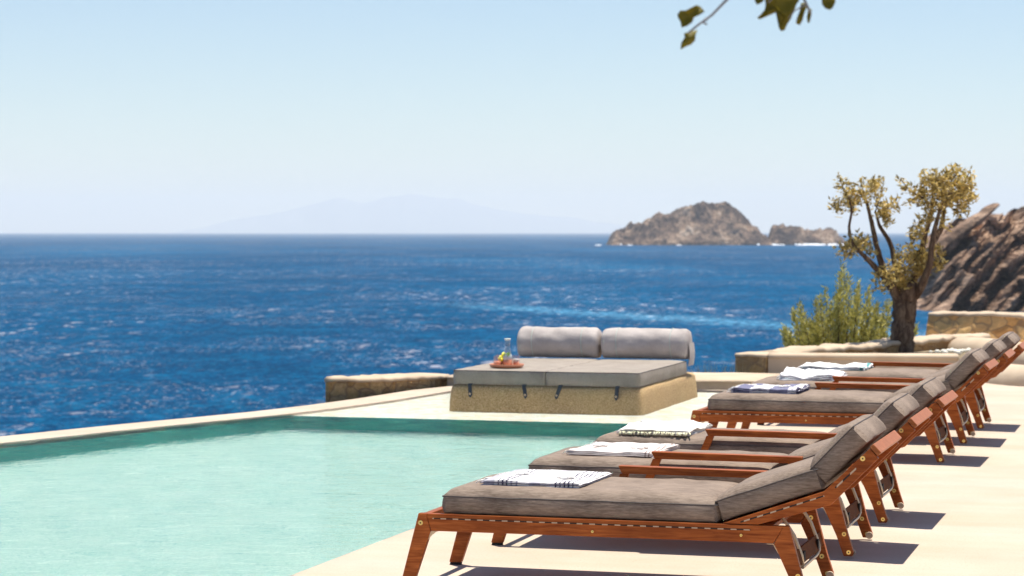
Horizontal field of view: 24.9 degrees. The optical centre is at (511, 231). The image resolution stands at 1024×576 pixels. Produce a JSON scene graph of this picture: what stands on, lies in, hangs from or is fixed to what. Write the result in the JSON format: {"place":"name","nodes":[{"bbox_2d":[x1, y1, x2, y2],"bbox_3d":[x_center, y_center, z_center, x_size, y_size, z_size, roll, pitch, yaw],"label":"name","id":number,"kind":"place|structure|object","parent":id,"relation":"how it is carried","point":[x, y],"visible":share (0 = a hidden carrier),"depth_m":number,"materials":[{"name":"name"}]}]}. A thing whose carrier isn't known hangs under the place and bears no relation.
{"place":"outdoors","nodes":[
{"label":"outdoors","id":0,"kind":"place"},
{"bbox_2d":[0,391,719,575],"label":"pool water","id":1,"kind":"structure","parent":0,"point":[289,495],"depth_m":14.89,"materials":[{"name":"teal liquid"}]},
{"bbox_2d":[171,194,625,232],"bbox_3d":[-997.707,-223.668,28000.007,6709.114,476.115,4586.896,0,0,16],"label":"mountains","id":2,"kind":"structure","parent":0,"point":[410,213],"depth_m":27084.53,"materials":[{"name":"blue"}]},
{"bbox_2d":[0,233,1017,435],"bbox_3d":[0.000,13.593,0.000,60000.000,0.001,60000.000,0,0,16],"label":"sea","id":3,"kind":"structure","parent":0,"point":[101,329],"depth_m":429.06,"materials":[{"name":"liquid"}]},
{"bbox_2d":[606,201,771,244],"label":"rocky island","id":4,"kind":"structure","parent":3,"relation":"in","point":[712,223],"depth_m":2394.92,"materials":[{"name":"grey stone"}]},
{"bbox_2d":[621,243,843,244],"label":"surf","id":5,"kind":"structure","parent":3,"relation":"on","point":[802,244],"depth_m":2366.57,"materials":[{"name":"white liquid"}]},
{"bbox_2d":[768,223,844,244],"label":"rocky island","id":6,"kind":"structure","parent":3,"relation":"in","point":[782,233],"depth_m":2399.73,"materials":[{"name":"grey stone"}]},
{"bbox_2d":[0,0,1023,232],"label":"sky","id":7,"kind":"structure","parent":0,"point":[117,116],"materials":[{"name":"blue"}]},
{"bbox_2d":[291,383,1023,575],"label":"deck","id":8,"kind":"structure","parent":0,"point":[961,513],"depth_m":11.86,"materials":[{"name":"paint"}]},
{"bbox_2d":[450,326,696,414],"bbox_3d":[0.625,1.322,21.810,1.810,0.786,2.500,0,0,16],"label":"daybed","id":9,"kind":"object","parent":8,"relation":"on","point":[569,384],"visible":0.93,"depth_m":20.89,"materials":[{"name":"fabric"}]},
{"bbox_2d":[489,363,523,367],"bbox_3d":[-0.049,1.214,21.070,0.320,0.034,0.320,0,0,16],"label":"serving tray","id":10,"kind":"object","parent":9,"relation":"on","point":[507,366],"visible":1,"depth_m":20.94,"materials":[{"name":"orange wood"}]},
{"bbox_2d":[503,338,511,364],"bbox_3d":[-0.040,1.093,21.057,0.092,0.254,0.092,0,0,16],"label":"carafe","id":11,"kind":"object","parent":10,"relation":"on","point":[507,358],"visible":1,"depth_m":21.02,"materials":[{"name":"clear glass"}]},
{"bbox_2d":[513,358,518,364],"bbox_3d":[0.039,1.170,21.066,0.066,0.100,0.066,0,0,16],"label":"drinking glass","id":12,"kind":"object","parent":10,"relation":"on","point":[515,361],"visible":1,"depth_m":21.04,"materials":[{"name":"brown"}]},
{"bbox_2d":[447,372,779,389],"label":"plaster curb","id":13,"kind":"structure","parent":8,"relation":"on","point":[719,381],"depth_m":23.63,"materials":[{"name":"beige paint"}]},
{"bbox_2d":[403,414,901,575],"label":"sun lounger","id":14,"kind":"object","parent":8,"relation":"on","point":[757,506],"visible":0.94,"depth_m":10.18,"materials":[{"name":"grey fabric"}]},
{"bbox_2d":[476,469,611,487],"bbox_3d":[0.150,1.124,10.656,0.503,0.036,0.550,0,0,18],"label":"folded towel","id":15,"kind":"object","parent":14,"relation":"on","point":[551,478],"visible":1,"depth_m":10.54,"materials":[{"name":"fabric"}]},
{"bbox_2d":[687,359,732,372],"bbox_3d":[2.179,1.543,25.582,0.569,0.299,0.328,0,0,16],"label":"grass tuft","id":16,"kind":"object","parent":8,"relation":"on","point":[709,369],"visible":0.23,"depth_m":25.59,"materials":[{"name":"plant"}]},
{"bbox_2d":[491,393,932,555],"bbox_3d":[1.028,1.207,11.864,2.148,0.772,0.760,0,0,16],"label":"sun lounger","id":17,"kind":"object","parent":8,"relation":"on","point":[896,412],"visible":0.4,"depth_m":11.55,"materials":[{"name":"beige fabric"}]},
{"bbox_2d":[562,442,679,457],"bbox_3d":[0.566,1.122,12.040,0.490,0.040,0.553,0,0,19],"label":"folded towel","id":18,"kind":"object","parent":17,"relation":"on","point":[631,449],"visible":0.97,"depth_m":11.90,"materials":[{"name":"white fabric"}]},
{"bbox_2d":[594,377,957,522],"bbox_3d":[1.407,1.207,13.170,2.149,0.772,0.760,0,0,16],"label":"sun lounger","id":19,"kind":"object","parent":8,"relation":"on","point":[927,392],"visible":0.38,"depth_m":12.84,"materials":[{"name":"beige fabric"}]},
{"bbox_2d":[616,419,712,435],"bbox_3d":[0.874,1.115,13.298,0.451,0.055,0.588,0,0,18],"label":"folded towel","id":20,"kind":"object","parent":19,"relation":"on","point":[687,427],"visible":1,"depth_m":13.12,"materials":[{"name":"fabric"}]},
{"bbox_2d":[690,348,998,462],"bbox_3d":[2.334,1.207,16.481,2.149,0.772,0.764,0,0,17],"label":"sun lounger","id":21,"kind":"object","parent":8,"relation":"on","point":[817,405],"visible":0.8,"depth_m":16.22,"materials":[{"name":"beige fabric"}]},
{"bbox_2d":[727,383,809,393],"bbox_3d":[1.843,1.117,16.646,0.533,0.050,0.536,0,0,17],"label":"folded towel","id":22,"kind":"object","parent":21,"relation":"on","point":[776,389],"visible":1,"depth_m":16.45,"materials":[{"name":"white fabric"}]},
{"bbox_2d":[768,352,958,372],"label":"planter wall","id":23,"kind":"structure","parent":8,"relation":"on","point":[779,362],"depth_m":25.60,"materials":[{"name":"beige paint"}]},
{"bbox_2d":[735,351,768,372],"bbox_3d":[2.789,1.871,26.021,0.412,1.044,0.435,0,0,39],"label":"planter corner","id":24,"kind":"object","parent":23,"relation":"attached to","point":[759,360],"visible":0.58,"depth_m":25.86,"materials":[{"name":"stone"}]},
{"bbox_2d":[726,339,1014,443],"bbox_3d":[2.761,1.207,17.890,2.148,0.772,0.760,0,0,16],"label":"sun lounger","id":25,"kind":"object","parent":8,"relation":"on","point":[958,414],"visible":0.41,"depth_m":17.53,"materials":[{"name":"beige fabric"}]},
{"bbox_2d":[776,367,846,380],"bbox_3d":[2.331,1.098,18.064,0.510,0.087,0.584,0,0,13],"label":"folded towel","id":26,"kind":"object","parent":25,"relation":"on","point":[793,373],"visible":0.9,"depth_m":17.87,"materials":[{"name":"white fabric"}]},
{"bbox_2d":[756,333,990,352],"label":"planter wall","id":27,"kind":"structure","parent":8,"relation":"on","point":[925,343],"depth_m":27.84,"materials":[{"name":"stone"}]},
{"bbox_2d":[913,350,964,359],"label":"planter soil","id":28,"kind":"structure","parent":27,"relation":"in","point":[960,356],"depth_m":28.17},
{"bbox_2d":[779,259,918,347],"bbox_3d":[4.589,1.136,31.492,1.923,1.547,1.038,0,0,0],"label":"tamarisk shrub","id":29,"kind":"object","parent":28,"relation":"in","point":[836,331],"visible":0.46,"depth_m":31.29,"materials":[{"name":"green plant"}]},
{"bbox_2d":[826,162,979,352],"bbox_3d":[4.780,0.335,28.183,1.908,2.397,0.855,0,0,-5],"label":"olive tree","id":30,"kind":"object","parent":28,"relation":"on","point":[903,288],"visible":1,"depth_m":28.09,"materials":[{"name":"green plant"}]},
{"bbox_2d":[929,348,970,354],"bbox_3d":[4.996,1.360,26.443,0.526,0.080,0.324,0,0,-11],"label":"flower cushion","id":31,"kind":"object","parent":28,"relation":"on","point":[958,351],"visible":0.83,"depth_m":26.36,"materials":[{"name":"white fabric"}]},
{"bbox_2d":[757,331,1023,428],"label":"sun lounger","id":32,"kind":"object","parent":8,"relation":"on","point":[976,401],"visible":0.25,"depth_m":18.93,"materials":[{"name":"beige fabric"}]},
{"bbox_2d":[797,362,873,370],"bbox_3d":[2.698,1.117,19.378,0.579,0.050,0.512,0,0,18],"label":"folded towel","id":33,"kind":"object","parent":32,"relation":"on","point":[855,366],"visible":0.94,"depth_m":19.24,"materials":[{"name":"white fabric"}]},
{"bbox_2d":[925,311,1023,341],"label":"stone wall","id":34,"kind":"structure","parent":8,"relation":"on","point":[995,325],"depth_m":33.45,"materials":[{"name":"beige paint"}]},
{"bbox_2d":[947,337,1023,364],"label":"rounded wall","id":35,"kind":"structure","parent":8,"relation":"on","point":[957,343],"depth_m":28.29,"materials":[{"name":"beige paint"}]},
{"bbox_2d":[986,364,1023,385],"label":"rounded wall","id":36,"kind":"structure","parent":8,"relation":"on","point":[1011,375],"depth_m":24.13,"materials":[{"name":"beige paint"}]},
{"bbox_2d":[677,0,834,49],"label":"overhanging branch","id":37,"kind":"object","parent":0,"point":[784,10],"visible":1,"depth_m":5.20,"materials":[{"name":"green plant"}]},
{"bbox_2d":[908,203,1023,311],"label":"headland cliff","id":38,"kind":"structure","parent":0,"point":[983,270],"depth_m":405.48,"materials":[{"name":"brown stone"}]},
{"bbox_3d":[-0.083,1.198,21.112,0.100,0.045,0.100,0,0,16],"label":"fruit bowl","id":39,"kind":"object","parent":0,"visible":0},
{"bbox_2d":[498,352,504,361],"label":"grapes","id":40,"kind":"object","parent":39,"relation":"in","point":[500,357],"visible":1,"depth_m":21.08,"materials":[{"name":"yellow food"}]},
{"label":"pool floor","id":41,"kind":"structure","parent":0,"visible":0},
{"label":"pool wall","id":42,"kind":"structure","parent":41,"relation":"on","visible":0},
{"bbox_2d":[0,386,451,444],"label":"pool rim","id":43,"kind":"object","parent":42,"relation":"attached to","point":[313,408],"visible":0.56,"depth_m":19.92,"materials":[{"name":"paint"}]},
{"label":"hillside","id":44,"kind":"structure","parent":0,"visible":0},
{"bbox_2d":[324,373,448,402],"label":"stone wall","id":45,"kind":"structure","parent":44,"relation":"on","point":[340,388],"depth_m":22.94,"materials":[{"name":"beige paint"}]}
]}

